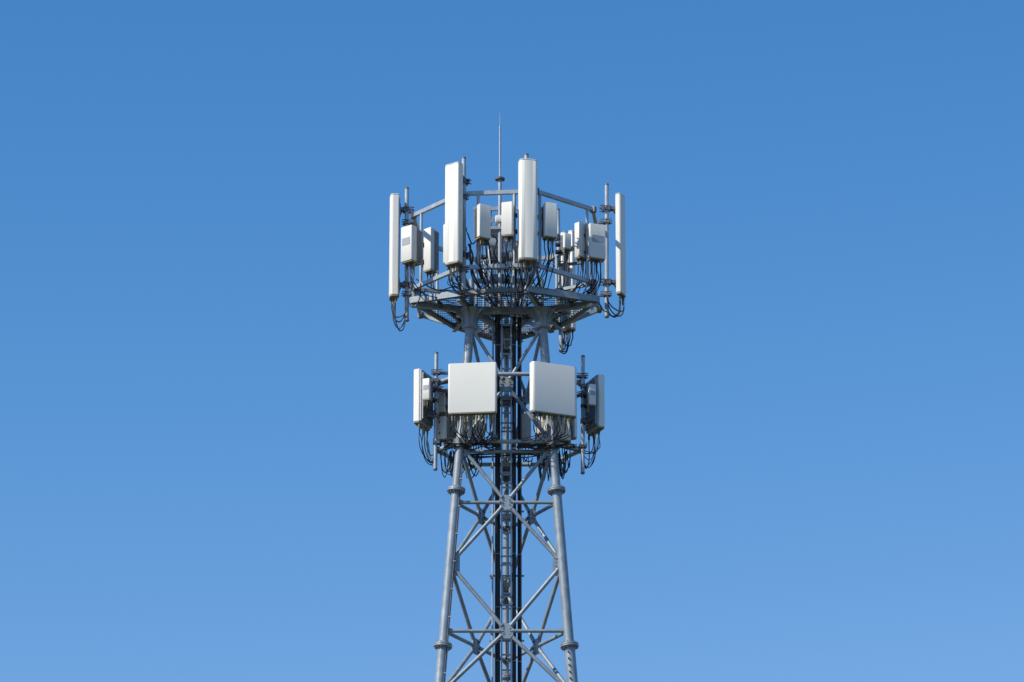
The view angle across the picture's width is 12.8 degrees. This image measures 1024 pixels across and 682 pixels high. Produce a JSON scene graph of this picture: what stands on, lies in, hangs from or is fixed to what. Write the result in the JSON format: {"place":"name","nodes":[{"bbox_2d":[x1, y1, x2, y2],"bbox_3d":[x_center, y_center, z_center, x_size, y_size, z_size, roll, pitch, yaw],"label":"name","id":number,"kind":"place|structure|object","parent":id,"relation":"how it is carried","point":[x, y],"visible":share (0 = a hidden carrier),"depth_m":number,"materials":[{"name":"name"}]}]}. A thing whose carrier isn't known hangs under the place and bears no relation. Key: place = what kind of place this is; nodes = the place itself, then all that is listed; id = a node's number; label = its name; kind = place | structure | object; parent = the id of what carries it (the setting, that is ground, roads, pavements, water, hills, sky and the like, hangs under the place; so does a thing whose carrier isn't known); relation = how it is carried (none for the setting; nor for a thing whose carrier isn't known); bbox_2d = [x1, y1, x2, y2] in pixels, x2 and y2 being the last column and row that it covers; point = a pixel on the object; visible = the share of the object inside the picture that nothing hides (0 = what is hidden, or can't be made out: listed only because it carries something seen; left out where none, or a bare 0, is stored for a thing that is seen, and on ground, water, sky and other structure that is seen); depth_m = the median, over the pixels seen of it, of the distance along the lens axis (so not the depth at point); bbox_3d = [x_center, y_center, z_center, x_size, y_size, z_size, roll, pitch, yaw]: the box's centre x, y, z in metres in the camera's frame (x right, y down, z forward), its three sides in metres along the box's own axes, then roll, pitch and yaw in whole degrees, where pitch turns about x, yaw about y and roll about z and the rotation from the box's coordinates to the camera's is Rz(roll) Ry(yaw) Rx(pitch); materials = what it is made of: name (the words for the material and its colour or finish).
{"place":"outdoors","nodes":[
{"label":"outdoors","id":0,"kind":"place"},
{"bbox_2d":[0,0,1023,681],"label":"sky","id":1,"kind":"structure","parent":0,"point":[808,465],"materials":[{"name":"blue"}]},
{"label":"ground","id":2,"kind":"structure","parent":0,"visible":0},
{"bbox_2d":[434,305,578,681],"bbox_3d":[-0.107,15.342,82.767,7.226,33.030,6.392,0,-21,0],"label":"lattice tower","id":3,"kind":"structure","parent":2,"relation":"on","point":[543,316],"depth_m":85.79,"materials":[{"name":"metal"}]},
{"bbox_2d":[443,441,500,449],"bbox_3d":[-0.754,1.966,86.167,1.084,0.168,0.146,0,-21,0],"label":"cable harness","id":4,"kind":"object","parent":3,"relation":"attached to","point":[450,444],"visible":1,"depth_m":86.15,"materials":[{"name":"black rubber"}]},
{"bbox_2d":[472,415,484,469],"bbox_3d":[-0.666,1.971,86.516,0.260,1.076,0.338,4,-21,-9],"label":"cable bundle","id":5,"kind":"object","parent":3,"relation":"attached to","point":[475,435],"visible":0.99,"depth_m":86.43,"materials":[{"name":"rubber"}]},
{"bbox_2d":[490,317,493,681],"bbox_3d":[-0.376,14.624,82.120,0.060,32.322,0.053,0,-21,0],"label":"conduit pipe","id":6,"kind":"object","parent":3,"relation":"attached to","point":[492,522],"visible":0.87,"depth_m":86.22,"materials":[{"name":"metal"}]},
{"bbox_2d":[495,321,499,681],"bbox_3d":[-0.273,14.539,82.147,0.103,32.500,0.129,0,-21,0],"label":"cable run","id":7,"kind":"object","parent":3,"relation":"attached to","point":[497,532],"visible":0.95,"depth_m":86.24,"materials":[{"name":"rubber"}]},
{"bbox_2d":[466,453,542,457],"bbox_3d":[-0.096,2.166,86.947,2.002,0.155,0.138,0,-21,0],"label":"cable harness","id":8,"kind":"object","parent":3,"relation":"attached to","point":[508,454],"visible":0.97,"depth_m":86.94,"materials":[{"name":"black rubber"}]},
{"bbox_2d":[410,286,599,343],"bbox_3d":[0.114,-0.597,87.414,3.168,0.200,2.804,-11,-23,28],"label":"tower platform","id":9,"kind":"structure","parent":3,"relation":"on","point":[428,305],"depth_m":87.15,"materials":[{"name":"metal"}]},
{"bbox_2d":[422,227,461,305],"bbox_3d":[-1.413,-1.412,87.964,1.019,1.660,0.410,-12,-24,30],"label":"radio unit","id":10,"kind":"object","parent":9,"relation":"on","point":[430,266],"visible":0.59,"depth_m":88.10,"materials":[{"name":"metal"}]},
{"bbox_2d":[416,279,495,319],"bbox_3d":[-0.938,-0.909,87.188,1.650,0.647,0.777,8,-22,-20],"label":"feeder cable","id":11,"kind":"object","parent":9,"relation":"attached to","point":[451,287],"visible":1,"depth_m":87.03,"materials":[{"name":"black rubber"}]},
{"bbox_2d":[469,244,498,327],"bbox_3d":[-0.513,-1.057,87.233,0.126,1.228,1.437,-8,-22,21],"label":"feeder cable","id":12,"kind":"object","parent":9,"relation":"attached to","point":[479,286],"visible":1,"depth_m":86.93,"materials":[{"name":"black rubber"}]},
{"bbox_2d":[491,234,499,305],"bbox_3d":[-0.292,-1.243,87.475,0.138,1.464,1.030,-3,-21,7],"label":"feeder cable","id":13,"kind":"object","parent":9,"relation":"on","point":[495,237],"visible":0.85,"depth_m":87.64,"materials":[{"name":"black rubber"}]},
{"bbox_2d":[495,126,504,306],"bbox_3d":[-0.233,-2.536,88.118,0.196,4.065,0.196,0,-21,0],"label":"lightning rod","id":14,"kind":"object","parent":9,"relation":"on","point":[499,179],"visible":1,"depth_m":88.07,"materials":[{"name":"metal"}]},
{"bbox_2d":[473,206,527,306],"bbox_3d":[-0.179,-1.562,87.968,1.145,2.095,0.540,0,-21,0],"label":"central equipment frame","id":15,"kind":"object","parent":9,"relation":"on","point":[495,229],"visible":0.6,"depth_m":87.86,"materials":[{"name":"metal"}]},
{"bbox_2d":[410,188,601,336],"bbox_3d":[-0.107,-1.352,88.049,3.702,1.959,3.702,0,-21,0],"label":"antenna rail frame","id":16,"kind":"object","parent":9,"relation":"attached to","point":[470,283],"visible":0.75,"depth_m":87.09,"materials":[{"name":"metal"}]},
{"bbox_2d":[401,187,413,321],"bbox_3d":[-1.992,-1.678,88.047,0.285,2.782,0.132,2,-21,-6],"label":"mounting pole","id":17,"kind":"object","parent":16,"relation":"attached to","point":[406,222],"visible":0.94,"depth_m":87.90,"materials":[{"name":"metal"}]},
{"bbox_2d":[389,193,413,330],"bbox_3d":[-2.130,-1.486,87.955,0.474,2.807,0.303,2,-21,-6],"label":"panel antenna","id":18,"kind":"object","parent":17,"relation":"attached to","point":[397,210],"visible":1,"depth_m":87.86,"materials":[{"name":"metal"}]},
{"bbox_2d":[401,225,436,297],"bbox_3d":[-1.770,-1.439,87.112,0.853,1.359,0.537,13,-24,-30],"label":"radio unit","id":19,"kind":"object","parent":16,"relation":"attached to","point":[412,245],"visible":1,"depth_m":86.91,"materials":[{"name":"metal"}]},
{"bbox_2d":[407,283,420,307],"bbox_3d":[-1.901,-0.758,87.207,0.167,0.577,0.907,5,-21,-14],"label":"feeder cable","id":20,"kind":"object","parent":19,"relation":"hanging from","point":[418,300],"visible":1,"depth_m":86.91,"materials":[{"name":"black rubber"}]},
{"bbox_2d":[457,156,468,290],"bbox_3d":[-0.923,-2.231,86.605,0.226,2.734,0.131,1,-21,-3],"label":"mounting pole","id":21,"kind":"object","parent":16,"relation":"attached to","point":[463,271],"visible":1,"depth_m":86.53,"materials":[{"name":"metal"}]},
{"bbox_2d":[445,162,471,296],"bbox_3d":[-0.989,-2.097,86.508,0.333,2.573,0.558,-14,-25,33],"label":"panel antenna","id":22,"kind":"object","parent":21,"relation":"attached to","point":[455,252],"visible":1,"depth_m":86.34,"materials":[{"name":"white plastic"},{"name":"galvanised steel"},{"name":"black rubber"}]},
{"bbox_2d":[443,224,497,301],"bbox_3d":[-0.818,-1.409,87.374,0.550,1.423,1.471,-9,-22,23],"label":"radio unit","id":23,"kind":"object","parent":16,"relation":"attached to","point":[452,267],"visible":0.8,"depth_m":87.00,"materials":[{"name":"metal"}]},
{"bbox_2d":[467,232,481,278],"bbox_3d":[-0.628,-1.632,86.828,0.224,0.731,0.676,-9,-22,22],"label":"feeder cable","id":24,"kind":"object","parent":16,"relation":"attached to","point":[476,262],"visible":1,"depth_m":86.69,"materials":[{"name":"black rubber"}]},
{"bbox_2d":[474,204,504,299],"bbox_3d":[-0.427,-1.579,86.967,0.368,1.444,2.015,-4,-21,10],"label":"radio unit","id":25,"kind":"object","parent":16,"relation":"attached to","point":[482,223],"visible":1,"depth_m":86.22,"materials":[{"name":"metal"}]},
{"bbox_2d":[468,243,493,306],"bbox_3d":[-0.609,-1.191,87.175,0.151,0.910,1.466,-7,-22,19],"label":"feeder cable","id":26,"kind":"object","parent":25,"relation":"hanging from","point":[472,264],"visible":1,"depth_m":86.82,"materials":[{"name":"black rubber"}]},
{"bbox_2d":[479,269,500,325],"bbox_3d":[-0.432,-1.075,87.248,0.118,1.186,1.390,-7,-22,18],"label":"feeder cable","id":27,"kind":"object","parent":25,"relation":"attached to","point":[494,297],"visible":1,"depth_m":87.35,"materials":[{"name":"black rubber"}]},
{"bbox_2d":[488,241,496,320],"bbox_3d":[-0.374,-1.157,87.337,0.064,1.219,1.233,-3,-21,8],"label":"feeder cable","id":28,"kind":"object","parent":25,"relation":"hanging from","point":[492,271],"visible":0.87,"depth_m":87.35,"materials":[{"name":"black rubber"}]},
{"bbox_2d":[504,250,510,306],"bbox_3d":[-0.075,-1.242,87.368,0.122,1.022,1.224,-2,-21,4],"label":"feeder cable","id":29,"kind":"object","parent":25,"relation":"attached to","point":[509,280],"visible":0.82,"depth_m":87.25,"materials":[{"name":"black rubber"}]},
{"bbox_2d":[481,233,519,306],"bbox_3d":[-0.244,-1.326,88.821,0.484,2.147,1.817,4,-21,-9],"label":"radio unit","id":30,"kind":"object","parent":16,"relation":"attached to","point":[494,261],"visible":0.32,"depth_m":89.49,"materials":[{"name":"metal"}]},
{"bbox_2d":[500,201,516,295],"bbox_3d":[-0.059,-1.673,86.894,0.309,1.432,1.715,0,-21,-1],"label":"radio unit","id":31,"kind":"object","parent":16,"relation":"attached to","point":[508,215],"visible":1,"depth_m":86.23,"materials":[{"name":"metal"}]},
{"bbox_2d":[497,240,523,306],"bbox_3d":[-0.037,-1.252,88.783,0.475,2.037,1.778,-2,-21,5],"label":"radio unit","id":32,"kind":"object","parent":16,"relation":"attached to","point":[517,260],"visible":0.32,"depth_m":89.46,"materials":[{"name":"metal"}]},
{"bbox_2d":[511,243,516,325],"bbox_3d":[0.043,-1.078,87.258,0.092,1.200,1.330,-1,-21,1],"label":"feeder cable","id":33,"kind":"object","parent":32,"relation":"attached to","point":[515,271],"visible":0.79,"depth_m":87.50,"materials":[{"name":"black rubber"}]},
{"bbox_2d":[523,153,529,293],"bbox_3d":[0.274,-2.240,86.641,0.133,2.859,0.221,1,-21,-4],"label":"mounting pole","id":34,"kind":"object","parent":16,"relation":"attached to","point":[526,155],"visible":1,"depth_m":86.24,"materials":[{"name":"metal"}]},
{"bbox_2d":[516,159,537,298],"bbox_3d":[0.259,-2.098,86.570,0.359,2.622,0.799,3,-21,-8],"label":"panel antenna","id":35,"kind":"object","parent":34,"relation":"attached to","point":[527,211],"visible":1,"depth_m":86.27,"materials":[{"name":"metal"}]},
{"bbox_2d":[521,202,556,297],"bbox_3d":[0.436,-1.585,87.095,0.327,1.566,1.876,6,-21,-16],"label":"radio unit","id":36,"kind":"object","parent":16,"relation":"attached to","point":[549,221],"visible":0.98,"depth_m":86.41,"materials":[{"name":"metal"}]},
{"bbox_2d":[516,262,522,320],"bbox_3d":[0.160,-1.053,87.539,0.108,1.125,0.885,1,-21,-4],"label":"feeder cable","id":37,"kind":"object","parent":36,"relation":"attached to","point":[521,287],"visible":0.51,"depth_m":87.50,"materials":[{"name":"black rubber"}]},
{"bbox_2d":[551,233,570,316],"bbox_3d":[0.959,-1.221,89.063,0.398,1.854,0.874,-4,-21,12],"label":"radio unit","id":38,"kind":"object","parent":16,"relation":"attached to","point":[564,243],"visible":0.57,"depth_m":89.25,"materials":[{"name":"metal"}]},
{"bbox_2d":[552,208,580,352],"bbox_3d":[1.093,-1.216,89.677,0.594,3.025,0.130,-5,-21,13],"label":"mounting pole","id":39,"kind":"object","parent":16,"relation":"attached to","point":[560,264],"visible":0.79,"depth_m":89.74,"materials":[{"name":"metal"}]},
{"bbox_2d":[554,230,575,353],"bbox_3d":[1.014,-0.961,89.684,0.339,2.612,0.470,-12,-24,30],"label":"panel antenna","id":40,"kind":"object","parent":39,"relation":"attached to","point":[568,329],"visible":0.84,"depth_m":89.76,"materials":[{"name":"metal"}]},
{"bbox_2d":[557,221,585,299],"bbox_3d":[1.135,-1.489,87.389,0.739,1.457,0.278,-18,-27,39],"label":"radio unit","id":41,"kind":"object","parent":16,"relation":"attached to","point":[580,238],"visible":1,"depth_m":87.19,"materials":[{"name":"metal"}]},
{"bbox_2d":[568,223,605,303],"bbox_3d":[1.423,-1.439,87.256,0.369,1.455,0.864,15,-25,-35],"label":"radio unit","id":42,"kind":"object","parent":16,"relation":"attached to","point":[596,243],"visible":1,"depth_m":87.04,"materials":[{"name":"metal"}]},
{"bbox_2d":[598,183,611,317],"bbox_3d":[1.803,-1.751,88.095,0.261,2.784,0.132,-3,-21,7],"label":"mounting pole","id":43,"kind":"object","parent":16,"relation":"attached to","point":[606,223],"visible":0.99,"depth_m":88.05,"materials":[{"name":"metal"}]},
{"bbox_2d":[599,193,625,317],"bbox_3d":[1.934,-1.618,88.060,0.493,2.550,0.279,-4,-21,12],"label":"panel antenna","id":44,"kind":"object","parent":43,"relation":"attached to","point":[618,210],"visible":0.98,"depth_m":87.97,"materials":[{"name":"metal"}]},
{"bbox_2d":[501,270,511,681],"bbox_3d":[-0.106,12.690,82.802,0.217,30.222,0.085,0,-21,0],"label":"access ladder","id":45,"kind":"object","parent":3,"relation":"attached to","point":[510,475],"visible":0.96,"depth_m":86.55,"materials":[{"name":"metal"}]},
{"bbox_2d":[433,372,580,474],"bbox_3d":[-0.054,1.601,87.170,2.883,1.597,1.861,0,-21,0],"label":"antenna frame","id":46,"kind":"object","parent":3,"relation":"attached to","point":[506,466],"visible":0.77,"depth_m":86.50,"materials":[{"name":"metal"}]},
{"bbox_2d":[413,369,438,465],"bbox_3d":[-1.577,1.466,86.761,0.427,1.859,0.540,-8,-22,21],"label":"square antenna","id":47,"kind":"object","parent":46,"relation":"attached to","point":[422,419],"visible":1,"depth_m":86.71,"materials":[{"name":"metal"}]},
{"bbox_2d":[431,352,447,470],"bbox_3d":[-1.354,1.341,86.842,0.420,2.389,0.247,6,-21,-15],"label":"mounting pole","id":48,"kind":"object","parent":46,"relation":"attached to","point":[436,374],"visible":0.98,"depth_m":86.85,"materials":[{"name":"metal"}]},
{"bbox_2d":[422,378,438,413],"bbox_3d":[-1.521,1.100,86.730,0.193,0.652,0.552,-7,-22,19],"label":"radio unit","id":49,"kind":"object","parent":48,"relation":"attached to","point":[428,388],"visible":1,"depth_m":86.54,"materials":[{"name":"metal"}]},
{"bbox_2d":[438,388,447,416],"bbox_3d":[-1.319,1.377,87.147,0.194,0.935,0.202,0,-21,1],"label":"radio unit","id":50,"kind":"object","parent":48,"relation":"attached to","point":[443,404],"visible":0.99,"depth_m":87.14,"materials":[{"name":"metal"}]},
{"bbox_2d":[438,416,452,477],"bbox_3d":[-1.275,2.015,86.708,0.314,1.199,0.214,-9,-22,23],"label":"radio unit","id":51,"kind":"object","parent":46,"relation":"attached to","point":[443,428],"visible":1,"depth_m":86.75,"materials":[{"name":"metal"}]},
{"bbox_2d":[449,450,454,477],"bbox_3d":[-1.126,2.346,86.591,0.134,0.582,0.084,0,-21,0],"label":"cable loop bundle","id":52,"kind":"object","parent":51,"relation":"hanging from","point":[450,462],"visible":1,"depth_m":86.60,"materials":[{"name":"black rubber"}]},
{"bbox_2d":[441,388,471,476],"bbox_3d":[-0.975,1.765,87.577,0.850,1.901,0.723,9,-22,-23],"label":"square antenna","id":53,"kind":"object","parent":46,"relation":"attached to","point":[452,435],"visible":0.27,"depth_m":87.73,"materials":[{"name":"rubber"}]},
{"bbox_2d":[467,453,482,477],"bbox_3d":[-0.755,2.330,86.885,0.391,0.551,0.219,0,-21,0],"label":"cable loop bundle","id":54,"kind":"object","parent":53,"relation":"hanging from","point":[470,465],"visible":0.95,"depth_m":86.83,"materials":[{"name":"black rubber"}]},
{"bbox_2d":[466,416,473,445],"bbox_3d":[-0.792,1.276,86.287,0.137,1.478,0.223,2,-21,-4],"label":"mounting pole","id":55,"kind":"object","parent":46,"relation":"attached to","point":[469,431],"visible":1,"depth_m":86.08,"materials":[{"name":"metal"}]},
{"bbox_2d":[448,362,496,445],"bbox_3d":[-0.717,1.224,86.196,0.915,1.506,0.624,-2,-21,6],"label":"square antenna","id":56,"kind":"object","parent":55,"relation":"attached to","point":[472,388],"visible":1,"depth_m":85.96,"materials":[{"name":"white plastic"},{"name":"galvanised steel"},{"name":"black rubber"}]},
{"bbox_2d":[465,419,492,445],"bbox_3d":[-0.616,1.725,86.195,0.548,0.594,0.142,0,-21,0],"label":"cable loop bundle","id":57,"kind":"object","parent":56,"relation":"hanging from","point":[480,433],"visible":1,"depth_m":86.15,"materials":[{"name":"black rubber"}]},
{"bbox_2d":[492,370,497,440],"bbox_3d":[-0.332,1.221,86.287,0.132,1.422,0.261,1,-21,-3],"label":"mounting pole","id":58,"kind":"object","parent":46,"relation":"attached to","point":[494,437],"visible":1,"depth_m":86.07,"materials":[{"name":"metal"}]},
{"bbox_2d":[522,413,532,467],"bbox_3d":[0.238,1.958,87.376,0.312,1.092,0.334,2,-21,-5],"label":"radio unit","id":59,"kind":"object","parent":46,"relation":"attached to","point":[526,426],"visible":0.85,"depth_m":87.30,"materials":[{"name":"metal"}]},
{"bbox_2d":[535,417,546,468],"bbox_3d":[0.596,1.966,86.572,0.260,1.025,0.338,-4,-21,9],"label":"radio unit","id":60,"kind":"object","parent":46,"relation":"attached to","point":[541,435],"visible":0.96,"depth_m":86.49,"materials":[{"name":"metal"}]},
{"bbox_2d":[516,443,576,449],"bbox_3d":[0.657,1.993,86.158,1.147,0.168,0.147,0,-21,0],"label":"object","id":61,"kind":"object","parent":46,"relation":"attached to","point":[543,447],"visible":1,"depth_m":86.13,"materials":[{"name":"black rubber"}]},
{"bbox_2d":[547,421,558,447],"bbox_3d":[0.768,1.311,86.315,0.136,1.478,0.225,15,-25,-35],"label":"mounting pole","id":62,"kind":"object","parent":46,"relation":"attached to","point":[553,443],"visible":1,"depth_m":86.07,"materials":[{"name":"metal"}]},
{"bbox_2d":[519,361,576,443],"bbox_3d":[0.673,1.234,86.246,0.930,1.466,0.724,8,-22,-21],"label":"square antenna","id":63,"kind":"object","parent":62,"relation":"attached to","point":[553,391],"visible":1,"depth_m":85.98,"materials":[{"name":"white plastic"},{"name":"galvanised steel"},{"name":"black rubber"}]},
{"bbox_2d":[535,416,576,480],"bbox_3d":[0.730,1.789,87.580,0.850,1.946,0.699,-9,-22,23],"label":"square antenna","id":64,"kind":"object","parent":46,"relation":"attached to","point":[574,430],"visible":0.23,"depth_m":87.63,"materials":[{"name":"metal"}]},
{"bbox_2d":[537,453,546,480],"bbox_3d":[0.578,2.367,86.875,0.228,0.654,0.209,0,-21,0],"label":"cable loop bundle","id":65,"kind":"object","parent":64,"relation":"hanging from","point":[539,471],"visible":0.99,"depth_m":86.83,"materials":[{"name":"black rubber"}]},
{"bbox_2d":[558,451,566,478],"bbox_3d":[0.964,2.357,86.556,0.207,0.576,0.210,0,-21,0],"label":"cable loop bundle","id":66,"kind":"object","parent":46,"relation":"hanging from","point":[563,474],"visible":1,"depth_m":86.52,"materials":[{"name":"black rubber"}]},
{"bbox_2d":[556,418,570,475],"bbox_3d":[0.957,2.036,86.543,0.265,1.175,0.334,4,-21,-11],"label":"radio unit","id":67,"kind":"object","parent":46,"relation":"attached to","point":[568,439],"visible":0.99,"depth_m":86.46,"materials":[{"name":"metal"}]},
{"bbox_2d":[577,355,587,474],"bbox_3d":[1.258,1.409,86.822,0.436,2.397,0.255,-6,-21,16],"label":"mounting pole","id":68,"kind":"object","parent":46,"relation":"attached to","point":[582,444],"visible":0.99,"depth_m":86.77,"materials":[{"name":"metal"}]},
{"bbox_2d":[581,384,595,425],"bbox_3d":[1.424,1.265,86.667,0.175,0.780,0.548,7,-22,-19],"label":"radio unit","id":69,"kind":"object","parent":68,"relation":"attached to","point":[589,395],"visible":1,"depth_m":86.51,"materials":[{"name":"metal"}]},
{"bbox_2d":[580,374,604,468],"bbox_3d":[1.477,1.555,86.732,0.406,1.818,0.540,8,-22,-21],"label":"square antenna","id":70,"kind":"object","parent":46,"relation":"attached to","point":[595,427],"visible":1,"depth_m":86.68,"materials":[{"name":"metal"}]},
{"bbox_2d":[512,317,515,681],"bbox_3d":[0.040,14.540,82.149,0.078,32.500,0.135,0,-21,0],"label":"cable run","id":71,"kind":"object","parent":3,"relation":"attached to","point":[514,506],"visible":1,"depth_m":86.37,"materials":[{"name":"rubber"}]},
{"bbox_2d":[517,306,521,681],"bbox_3d":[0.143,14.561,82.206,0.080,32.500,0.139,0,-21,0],"label":"cable run","id":72,"kind":"object","parent":3,"relation":"attached to","point":[519,480],"visible":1,"depth_m":86.50,"materials":[{"name":"rubber"}]}
]}

